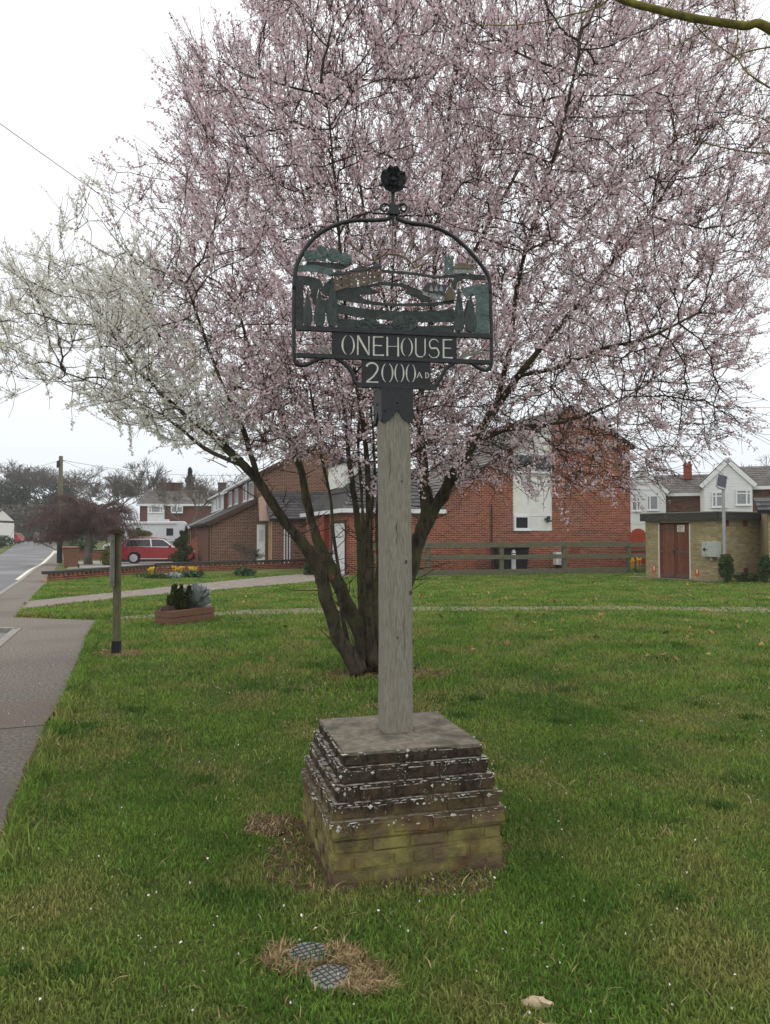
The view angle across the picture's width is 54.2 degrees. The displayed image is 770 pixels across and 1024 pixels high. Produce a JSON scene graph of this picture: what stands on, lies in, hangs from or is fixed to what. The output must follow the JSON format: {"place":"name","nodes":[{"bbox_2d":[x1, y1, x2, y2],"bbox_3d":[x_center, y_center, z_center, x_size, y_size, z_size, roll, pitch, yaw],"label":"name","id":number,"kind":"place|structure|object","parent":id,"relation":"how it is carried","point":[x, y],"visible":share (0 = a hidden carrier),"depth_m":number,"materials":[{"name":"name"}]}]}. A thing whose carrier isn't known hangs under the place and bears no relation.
{"place":"outdoors","nodes":[
{"label":"outdoors","id":0,"kind":"place"},
{"bbox_2d":[0,544,14,553],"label":"verge","id":1,"kind":"structure","parent":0,"point":[3,549],"depth_m":85.20,"materials":[{"name":"plant"}]},
{"bbox_2d":[0,509,13,542],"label":"house","id":2,"kind":"structure","parent":1,"relation":"on","point":[6,529],"depth_m":99.91,"materials":[{"name":"paint"}]},
{"bbox_2d":[0,535,18,547],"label":"hedge","id":3,"kind":"object","parent":1,"relation":"on","point":[4,541],"visible":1,"depth_m":87.85,"materials":[{"name":"green plant"}]},
{"bbox_2d":[0,460,34,495],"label":"bare tree","id":4,"kind":"object","parent":1,"relation":"on","point":[12,464],"visible":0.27,"depth_m":146.36,"materials":[{"name":"plant"}]},
{"bbox_2d":[14,529,33,540],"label":"hedge","id":5,"kind":"object","parent":1,"relation":"on","point":[26,535],"visible":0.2,"depth_m":119.93,"materials":[{"name":"green plant"}]},
{"bbox_2d":[0,503,105,540],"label":"undergrowth","id":6,"kind":"object","parent":1,"relation":"on","point":[18,510],"visible":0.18,"depth_m":124.15,"materials":[{"name":"plant"}]},
{"bbox_2d":[0,540,56,638],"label":"road","id":7,"kind":"structure","parent":0,"point":[17,560],"depth_m":57.10,"materials":[{"name":"grey asphalt"}]},
{"bbox_2d":[0,479,12,509],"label":"evergreen tree","id":8,"kind":"object","parent":7,"relation":"on","point":[5,490],"visible":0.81,"depth_m":130.37,"materials":[{"name":"green plant"}]},
{"bbox_2d":[14,533,24,543],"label":"parked car","id":9,"kind":"object","parent":7,"relation":"on","point":[19,537],"visible":0.38,"depth_m":104.40,"materials":[{"name":"red metal"}]},
{"bbox_2d":[4,486,36,524],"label":"evergreen tree","id":10,"kind":"object","parent":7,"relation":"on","point":[13,500],"visible":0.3,"depth_m":134.63,"materials":[{"name":"green plant"}]},
{"bbox_2d":[0,553,55,646],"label":"kerb","id":11,"kind":"structure","parent":7,"relation":"on","point":[11,632],"depth_m":12.88,"materials":[{"name":"grey concrete"}]},
{"bbox_2d":[5,481,57,522],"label":"evergreen tree","id":12,"kind":"object","parent":7,"relation":"on","point":[26,491],"visible":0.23,"depth_m":136.03,"materials":[{"name":"green plant"}]},
{"bbox_2d":[15,551,55,579],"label":"road line","id":13,"kind":"object","parent":7,"relation":"on","point":[29,570],"visible":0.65,"depth_m":40.32,"materials":[{"name":"paint"}]},
{"bbox_2d":[0,541,95,842],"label":"footway","id":14,"kind":"structure","parent":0,"point":[41,654],"depth_m":9.48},
{"bbox_2d":[0,700,59,728],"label":"footway patch","id":15,"kind":"object","parent":14,"relation":"on","point":[33,713],"visible":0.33,"depth_m":6.75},
{"bbox_2d":[67,561,168,568],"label":"driveway","id":16,"kind":"structure","parent":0,"point":[94,564],"depth_m":44.47,"materials":[{"name":"grey concrete"}]},
{"bbox_2d":[62,546,79,567],"bbox_3d":[-15.710,2.258,37.646,0.726,1.078,0.838,0,-2,-10],"label":"wheelie bin","id":17,"kind":"object","parent":16,"relation":"on","point":[70,556],"visible":1,"depth_m":37.35,"materials":[{"name":"brown plastic"}]},
{"bbox_2d":[102,519,187,549],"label":"motorhome","id":18,"kind":"object","parent":16,"relation":"on","point":[167,529],"visible":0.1,"depth_m":57.05,"materials":[{"name":"white metal"}]},
{"bbox_2d":[121,537,194,562],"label":"parked car","id":19,"kind":"object","parent":16,"relation":"on","point":[154,549],"visible":0.54,"depth_m":47.39,"materials":[{"name":"red metal"}]},
{"bbox_2d":[0,123,288,323],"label":"overhead wire","id":20,"kind":"object","parent":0,"point":[96,192],"visible":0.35,"depth_m":22.85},
{"bbox_2d":[136,482,226,523],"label":"house","id":21,"kind":"structure","parent":0,"point":[186,511],"depth_m":78.04,"materials":[{"name":"white brick"}]},
{"bbox_2d":[148,506,162,512],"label":"window","id":22,"kind":"structure","parent":21,"relation":"in","point":[150,510],"depth_m":77.74,"materials":[{"name":"white plastic"}]},
{"bbox_2d":[171,506,182,512],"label":"window","id":23,"kind":"structure","parent":21,"relation":"in","point":[180,510],"depth_m":77.75,"materials":[{"name":"white plastic"}]},
{"bbox_2d":[20,574,350,608],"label":"footpath","id":24,"kind":"structure","parent":0,"point":[265,581],"depth_m":22.94,"materials":[{"name":"grey concrete"}]},
{"bbox_2d":[0,540,769,1023],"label":"lawn","id":25,"kind":"structure","parent":0,"point":[292,800],"depth_m":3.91,"materials":[{"name":"plant"}]},
{"bbox_2d":[56,456,63,562],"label":"telegraph pole","id":26,"kind":"object","parent":25,"relation":"on","point":[60,492],"visible":0.52,"depth_m":48.34,"materials":[{"name":"brown wood"}]},
{"bbox_2d":[64,460,246,475],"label":"overhead wire","id":27,"kind":"object","parent":26,"relation":"attached to","point":[161,473],"visible":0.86,"depth_m":55.38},
{"bbox_2d":[0,607,127,870],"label":"grass","id":28,"kind":"structure","parent":25,"relation":"on","point":[53,725],"depth_m":5.58,"materials":[{"name":"green plant"}]},
{"bbox_2d":[11,494,147,563],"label":"weeping tree","id":29,"kind":"object","parent":25,"relation":"on","point":[88,520],"visible":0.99,"depth_m":44.13,"materials":[{"name":"plant"}]},
{"bbox_2d":[69,538,98,549],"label":"hedge","id":30,"kind":"object","parent":25,"relation":"on","point":[80,543],"visible":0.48,"depth_m":74.12,"materials":[{"name":"green plant"}]},
{"bbox_2d":[79,550,102,559],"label":"garden wall","id":31,"kind":"structure","parent":25,"relation":"on","point":[96,555],"depth_m":55.67,"materials":[{"name":"red brick"}]},
{"bbox_2d":[41,564,157,581],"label":"garden wall","id":32,"kind":"structure","parent":25,"relation":"on","point":[81,573],"depth_m":28.01,"materials":[{"name":"red brick"}]},
{"bbox_2d":[54,465,146,539],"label":"bare tree","id":33,"kind":"object","parent":25,"relation":"on","point":[83,481],"visible":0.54,"depth_m":116.50,"materials":[{"name":"plant"}]},
{"bbox_2d":[99,545,109,564],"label":"golden conifer","id":34,"kind":"object","parent":25,"relation":"on","point":[105,556],"visible":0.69,"depth_m":42.75,"materials":[{"name":"green plant"}]},
{"bbox_2d":[107,529,124,653],"bbox_3d":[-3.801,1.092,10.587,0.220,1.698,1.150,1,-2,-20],"label":"post","id":35,"kind":"object","parent":25,"relation":"on","point":[115,564],"visible":0.93,"depth_m":10.13,"materials":[{"name":"wood"}]},
{"bbox_2d":[89,468,147,508],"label":"bare tree","id":36,"kind":"object","parent":25,"relation":"on","point":[115,488],"visible":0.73,"depth_m":102.28,"materials":[{"name":"plant"}]},
{"bbox_2d":[128,529,152,537],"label":"golden conifer","id":37,"kind":"object","parent":25,"relation":"on","point":[147,533],"visible":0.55,"depth_m":51.14,"materials":[{"name":"green plant"}]},
{"bbox_2d":[122,457,173,499],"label":"bare tree","id":38,"kind":"object","parent":25,"relation":"on","point":[140,478],"visible":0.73,"depth_m":98.11,"materials":[{"name":"plant"}]},
{"bbox_2d":[134,566,161,577],"bbox_3d":[-9.007,2.272,28.490,1.178,0.436,0.742,0,-2,0],"label":"daffodil clump","id":39,"kind":"object","parent":25,"relation":"on","point":[145,573],"visible":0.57,"depth_m":28.39,"materials":[{"name":"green plant"}]},
{"bbox_2d":[144,573,168,578],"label":"border plant","id":40,"kind":"object","parent":25,"relation":"on","point":[157,575],"visible":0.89,"depth_m":27.56,"materials":[{"name":"green plant"}]},
{"bbox_2d":[165,572,182,577],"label":"border plant","id":41,"kind":"object","parent":25,"relation":"on","point":[174,575],"visible":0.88,"depth_m":27.87,"materials":[{"name":"white plant"}]},
{"bbox_2d":[168,530,198,565],"bbox_3d":[-10.387,1.880,38.627,1.667,1.937,1.227,1,-2,-37],"label":"spiral shrub","id":42,"kind":"object","parent":25,"relation":"on","point":[182,552],"visible":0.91,"depth_m":38.37,"materials":[{"name":"green plant"}]},
{"bbox_2d":[155,606,214,624],"bbox_3d":[-3.688,1.904,13.906,0.410,0.257,1.135,-1,-2,29],"label":"planter","id":43,"kind":"object","parent":25,"relation":"on","point":[192,614],"visible":0.86,"depth_m":13.60,"materials":[{"name":"wood"}]},
{"bbox_2d":[157,605,176,613],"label":"heather","id":44,"kind":"object","parent":43,"relation":"in","point":[169,608],"visible":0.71,"depth_m":13.46,"materials":[{"name":"plant"}]},
{"bbox_2d":[166,583,191,609],"bbox_3d":[-3.785,1.586,13.803,0.464,0.593,0.386,0,-2,0],"label":"dwarf conifer","id":45,"kind":"object","parent":43,"relation":"in","point":[179,599],"visible":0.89,"depth_m":13.71,"materials":[{"name":"green plant"}]},
{"bbox_2d":[183,582,211,607],"bbox_3d":[-3.582,1.579,14.129,0.680,0.574,0.605,0,-2,0],"label":"silver ragwort","id":46,"kind":"object","parent":43,"relation":"on","point":[200,598],"visible":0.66,"depth_m":14.08,"materials":[{"name":"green plant"}]},
{"bbox_2d":[183,467,194,489],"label":"evergreen tree","id":47,"kind":"object","parent":25,"relation":"on","point":[190,471],"visible":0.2,"depth_m":91.99,"materials":[{"name":"green plant"}]},
{"bbox_2d":[148,473,230,521],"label":"silver birch","id":48,"kind":"object","parent":25,"relation":"on","point":[202,490],"visible":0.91,"depth_m":66.24,"materials":[{"name":"plant"}]},
{"bbox_2d":[181,570,203,577],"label":"border plant","id":49,"kind":"object","parent":25,"relation":"on","point":[190,573],"visible":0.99,"depth_m":28.13,"materials":[{"name":"green plant"}]},
{"bbox_2d":[187,535,202,561],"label":"boundary wall","id":50,"kind":"structure","parent":25,"relation":"on","point":[193,543],"depth_m":50.65,"materials":[{"name":"red brick"}]},
{"bbox_2d":[179,470,216,489],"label":"bare tree","id":51,"kind":"object","parent":25,"relation":"on","point":[202,479],"visible":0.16,"depth_m":106.67,"materials":[{"name":"plant"}]},
{"bbox_2d":[185,482,244,543],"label":"chalet house","id":52,"kind":"structure","parent":25,"relation":"on","point":[219,503],"depth_m":57.27,"materials":[{"name":"white paint"}]},
{"bbox_2d":[155,559,306,572],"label":"garden wall","id":53,"kind":"structure","parent":25,"relation":"on","point":[234,566],"depth_m":34.46,"materials":[{"name":"red brick"}]},
{"bbox_2d":[217,473,247,486],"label":"bare tree","id":54,"kind":"object","parent":25,"relation":"on","point":[239,476],"visible":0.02,"depth_m":95.35,"materials":[{"name":"plant"}]},
{"bbox_2d":[231,567,256,575],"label":"border plant","id":55,"kind":"object","parent":25,"relation":"on","point":[240,571],"visible":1,"depth_m":29.32,"materials":[{"name":"green plant"}]},
{"bbox_2d":[231,542,266,567],"bbox_3d":[-5.261,1.927,29.297,1.356,1.529,1.620,1,-2,-26],"label":"bare shrub","id":56,"kind":"object","parent":25,"relation":"on","point":[254,554],"visible":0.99,"depth_m":29.27,"materials":[{"name":"brown plant"}]},
{"bbox_2d":[189,444,343,564],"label":"chalet house","id":57,"kind":"structure","parent":25,"relation":"on","point":[244,517],"depth_m":40.42,"materials":[{"name":"brown brick"}]},
{"bbox_2d":[247,481,253,500],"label":"window","id":58,"kind":"structure","parent":57,"relation":"in","point":[251,484],"depth_m":41.77,"materials":[{"name":"white plastic"}]},
{"bbox_2d":[257,524,264,563],"bbox_3d":[-6.446,1.700,39.080,0.420,2.100,0.085,1,-2,-18],"label":"front door","id":59,"kind":"structure","parent":57,"relation":"in","point":[260,528],"depth_m":39.07,"materials":[{"name":"white plastic"}]},
{"bbox_2d":[284,529,289,562],"bbox_3d":[-5.015,1.594,38.578,0.410,2.060,0.120,1,-2,-18],"label":"window","id":60,"kind":"structure","parent":57,"relation":"in","point":[286,539],"depth_m":38.60,"materials":[{"name":"white plastic"}]},
{"bbox_2d":[242,814,304,837],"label":"bare soil","id":61,"kind":"structure","parent":25,"relation":"on","point":[301,822],"depth_m":4.14,"materials":[{"name":"brown soil"}]},
{"bbox_2d":[302,563,312,574],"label":"border plant","id":62,"kind":"object","parent":25,"relation":"on","point":[307,569],"visible":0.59,"depth_m":30.30,"materials":[{"name":"green plant"}]},
{"bbox_2d":[266,948,394,995],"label":"dry soil","id":63,"kind":"structure","parent":25,"relation":"on","point":[325,964],"depth_m":2.75,"materials":[{"name":"brown soil"}]},
{"bbox_2d":[288,941,326,964],"bbox_3d":[-0.294,1.696,2.866,0.152,0.048,0.152,0,-2,0],"label":"ground cover","id":64,"kind":"object","parent":63,"relation":"on","point":[304,949],"visible":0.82,"depth_m":2.87,"materials":[{"name":"metal"}]},
{"bbox_2d":[310,964,350,991],"bbox_3d":[-0.198,1.692,2.715,0.152,0.048,0.152,0,-2,0],"label":"ground cover","id":65,"kind":"object","parent":63,"relation":"on","point":[324,975],"visible":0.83,"depth_m":2.71,"materials":[{"name":"metal"}]},
{"bbox_2d":[0,0,769,676],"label":"plum tree","id":66,"kind":"object","parent":25,"relation":"on","point":[362,618],"visible":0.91,"depth_m":7.83,"materials":[{"name":"pink plant"}]},
{"bbox_2d":[2,648,769,1023],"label":"dry grass","id":67,"kind":"structure","parent":25,"relation":"on","point":[372,972],"depth_m":3.21,"materials":[{"name":"plant"}]},
{"bbox_2d":[262,827,510,897],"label":"bare soil","id":68,"kind":"structure","parent":25,"relation":"on","point":[312,847],"depth_m":3.53,"materials":[{"name":"brown soil"}]},
{"bbox_2d":[259,829,508,896],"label":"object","id":69,"kind":"object","parent":68,"relation":"on","point":[292,856],"visible":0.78,"depth_m":3.50,"materials":[{"name":"brown soil"}]},
{"bbox_2d":[327,668,449,677],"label":"bare soil","id":70,"kind":"structure","parent":25,"relation":"on","point":[376,676],"depth_m":8.70,"materials":[{"name":"brown soil"}]},
{"bbox_2d":[8,616,769,1013],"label":"fallen petals","id":71,"kind":"object","parent":25,"relation":"on","point":[386,886],"visible":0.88,"depth_m":3.50,"materials":[{"name":"white plant"}]},
{"bbox_2d":[292,165,505,884],"bbox_3d":[0.045,-0.048,4.003,1.083,3.593,0.891,0,-2,-16],"label":"village sign","id":72,"kind":"object","parent":25,"relation":"on","point":[396,787],"visible":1,"depth_m":3.92,"materials":[{"name":"wood"}]},
{"bbox_2d":[197,576,769,665],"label":"dead leaves","id":73,"kind":"object","parent":25,"relation":"on","point":[507,642],"visible":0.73,"depth_m":15.03,"materials":[{"name":"brown plant"}]},
{"bbox_2d":[492,547,514,568],"bbox_3d":[4.953,2.022,31.497,0.682,1.118,0.838,1,-2,-18],"label":"wheelie bin","id":74,"kind":"object","parent":25,"relation":"on","point":[507,562],"visible":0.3,"depth_m":31.24,"materials":[{"name":"black plastic"}]},
{"bbox_2d":[373,541,645,575],"bbox_3d":[6.431,1.917,31.281,15.626,1.401,0.182,1,-2,-18],"label":"rail fence","id":75,"kind":"object","parent":25,"relation":"on","point":[564,556],"visible":0.62,"depth_m":31.07,"materials":[{"name":"brown wood"}]},
{"bbox_2d":[511,549,515,568],"bbox_3d":[5.340,2.065,31.244,0.240,1.020,0.240,0,-2,0],"label":"gas bottle","id":76,"kind":"object","parent":25,"relation":"on","point":[513,562],"visible":0.57,"depth_m":31.17,"materials":[{"name":"white metal"}]},
{"bbox_2d":[513,547,529,568],"bbox_3d":[5.626,2.020,31.758,0.682,1.138,0.838,1,-2,-18],"label":"wheelie bin","id":77,"kind":"object","parent":25,"relation":"on","point":[521,563],"visible":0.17,"depth_m":31.45,"materials":[{"name":"black plastic"}]},
{"bbox_2d":[521,996,553,1009],"bbox_3d":[0.516,1.668,2.553,0.110,0.044,0.047,0,-2,0],"label":"stone","id":78,"kind":"object","parent":25,"relation":"on","point":[535,1001],"visible":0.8,"depth_m":2.54,"materials":[{"name":"beige stone"}]},
{"bbox_2d":[471,0,769,156],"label":"overhanging tree","id":79,"kind":"object","parent":25,"relation":"on","point":[737,25],"visible":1,"depth_m":4.68,"materials":[{"name":"brown plant"}]},
{"bbox_2d":[625,557,645,572],"bbox_3d":[10.834,2.281,32.509,1.110,0.668,0.707,0,-2,0],"label":"daffodil clump","id":80,"kind":"object","parent":25,"relation":"on","point":[636,570],"visible":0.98,"depth_m":32.45,"materials":[{"name":"green plant"}]},
{"bbox_2d":[630,528,645,566],"bbox_3d":[11.282,1.684,33.450,0.868,1.900,0.060,1,-2,-18],"label":"red fence panel","id":81,"kind":"object","parent":25,"relation":"on","point":[637,535],"visible":0.53,"depth_m":33.45,"materials":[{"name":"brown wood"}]},
{"bbox_2d":[630,461,708,531],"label":"gabled house","id":82,"kind":"structure","parent":25,"relation":"on","point":[685,497],"depth_m":52.28,"materials":[{"name":"white paint"}]},
{"bbox_2d":[631,497,640,511],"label":"window","id":83,"kind":"structure","parent":82,"relation":"in","point":[637,508],"depth_m":52.04,"materials":[{"name":"white plastic"}]},
{"bbox_2d":[646,495,658,510],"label":"window","id":84,"kind":"structure","parent":82,"relation":"in","point":[652,500],"depth_m":51.73,"materials":[{"name":"white plastic"}]},
{"bbox_2d":[628,511,760,581],"bbox_3d":[12.105,1.261,28.189,4.553,2.437,3.751,1,-2,-25],"label":"substation hut","id":85,"kind":"object","parent":25,"relation":"on","point":[673,540],"visible":0.7,"depth_m":26.92,"materials":[{"name":"yellow brick"}]},
{"bbox_2d":[660,524,674,577],"bbox_3d":[10.449,1.439,27.844,0.056,1.980,0.611,1,-2,-35],"label":"door","id":86,"kind":"structure","parent":85,"relation":"in","point":[667,532],"depth_m":27.82,"materials":[{"name":"brown wood"}]},
{"bbox_2d":[674,524,689,578],"bbox_3d":[10.804,1.423,27.331,0.056,1.980,0.611,1,-2,-35],"label":"door","id":87,"kind":"structure","parent":85,"relation":"in","point":[681,538],"depth_m":27.31,"materials":[{"name":"brown wood"}]},
{"bbox_2d":[701,542,720,559],"bbox_3d":[11.397,1.355,26.156,0.272,0.650,0.726,1,-2,-35],"label":"meter cabinet","id":88,"kind":"object","parent":85,"relation":"attached to","point":[711,550],"visible":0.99,"depth_m":26.07,"materials":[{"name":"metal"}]},
{"bbox_2d":[716,474,727,579],"bbox_3d":[11.389,0.537,25.383,0.480,3.709,0.251,0,-2,0],"label":"solar pole","id":89,"kind":"object","parent":25,"relation":"on","point":[721,481],"visible":0.91,"depth_m":25.38,"materials":[{"name":"grey metal"}]},
{"bbox_2d":[717,554,734,582],"bbox_3d":[11.377,1.903,25.087,0.519,1.040,0.461,-1,-2,40],"label":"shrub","id":90,"kind":"object","parent":25,"relation":"on","point":[726,569],"visible":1,"depth_m":25.01,"materials":[{"name":"green plant"}]},
{"bbox_2d":[733,572,758,581],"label":"weeds","id":91,"kind":"object","parent":25,"relation":"on","point":[746,577],"visible":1,"depth_m":25.55,"materials":[{"name":"green plant"}]},
{"bbox_2d":[753,498,769,581],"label":"brick garage","id":92,"kind":"structure","parent":25,"relation":"on","point":[762,506],"depth_m":25.94,"materials":[{"name":"beige brick"}]},
{"bbox_2d":[757,554,769,582],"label":"bush","id":93,"kind":"object","parent":25,"relation":"on","point":[764,567],"visible":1,"depth_m":25.08,"materials":[{"name":"green plant"}]},
{"bbox_2d":[0,0,769,522],"label":"sky","id":94,"kind":"structure","parent":0,"point":[76,75],"materials":[{"name":"white"}]},
{"bbox_2d":[111,606,769,618],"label":"path","id":95,"kind":"structure","parent":0,"point":[526,608],"depth_m":16.20,"materials":[{"name":"grey concrete"}]},
{"bbox_2d":[300,406,636,574],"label":"gable house","id":96,"kind":"structure","parent":0,"point":[477,519],"depth_m":33.02,"materials":[{"name":"red brick"}]},
{"bbox_2d":[330,519,346,574],"bbox_3d":[-1.941,1.472,31.615,0.120,2.270,2.480,1,-2,-18],"label":"garage door","id":97,"kind":"structure","parent":96,"relation":"in","point":[342,547],"depth_m":31.34,"materials":[{"name":"white metal"}]},
{"bbox_2d":[513,515,530,530],"bbox_3d":[5.964,0.484,32.690,0.826,0.681,0.120,1,-2,-18],"label":"window","id":98,"kind":"structure","parent":96,"relation":"in","point":[521,522],"depth_m":32.72,"materials":[{"name":"white plastic"}]},
{"bbox_2d":[513,454,551,473],"bbox_3d":[6.481,-2.113,32.940,1.922,0.832,0.120,1,-2,-18],"label":"window","id":99,"kind":"structure","parent":96,"relation":"in","point":[522,457],"depth_m":32.97,"materials":[{"name":"grey glass"}]},
{"bbox_2d":[694,457,769,511],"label":"gabled house","id":100,"kind":"structure","parent":0,"point":[746,485],"depth_m":47.13,"materials":[{"name":"white paint"}]},
{"bbox_2d":[711,492,727,507],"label":"window","id":101,"kind":"structure","parent":100,"relation":"in","point":[716,496],"depth_m":47.15,"materials":[{"name":"white plastic"}]},
{"bbox_2d":[735,489,751,505],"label":"window","id":102,"kind":"structure","parent":100,"relation":"in","point":[743,496],"depth_m":46.68,"materials":[{"name":"white plastic"}]},
{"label":"ground","id":103,"kind":"structure","parent":0,"visible":0},
{"bbox_2d":[0,458,64,494],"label":"bare tree","id":104,"kind":"object","parent":103,"relation":"on","point":[20,473],"visible":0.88,"depth_m":141.08,"materials":[{"name":"plant"}]},
{"bbox_2d":[1,465,83,500],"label":"bare tree","id":105,"kind":"object","parent":103,"relation":"on","point":[49,487],"visible":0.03,"depth_m":166.74,"materials":[{"name":"brown plant"}]},
{"bbox_2d":[2,467,93,498],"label":"bare tree","id":106,"kind":"object","parent":103,"relation":"on","point":[44,471],"visible":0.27,"depth_m":150.15,"materials":[{"name":"brown plant"}]},
{"bbox_2d":[40,481,74,508],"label":"evergreen tree","id":107,"kind":"object","parent":103,"relation":"on","point":[67,490],"visible":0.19,"depth_m":139.70,"materials":[{"name":"green plant"}]},
{"bbox_2d":[42,479,102,500],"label":"bare tree","id":108,"kind":"object","parent":103,"relation":"on","point":[88,489],"visible":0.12,"depth_m":149.86,"materials":[{"name":"brown plant"}]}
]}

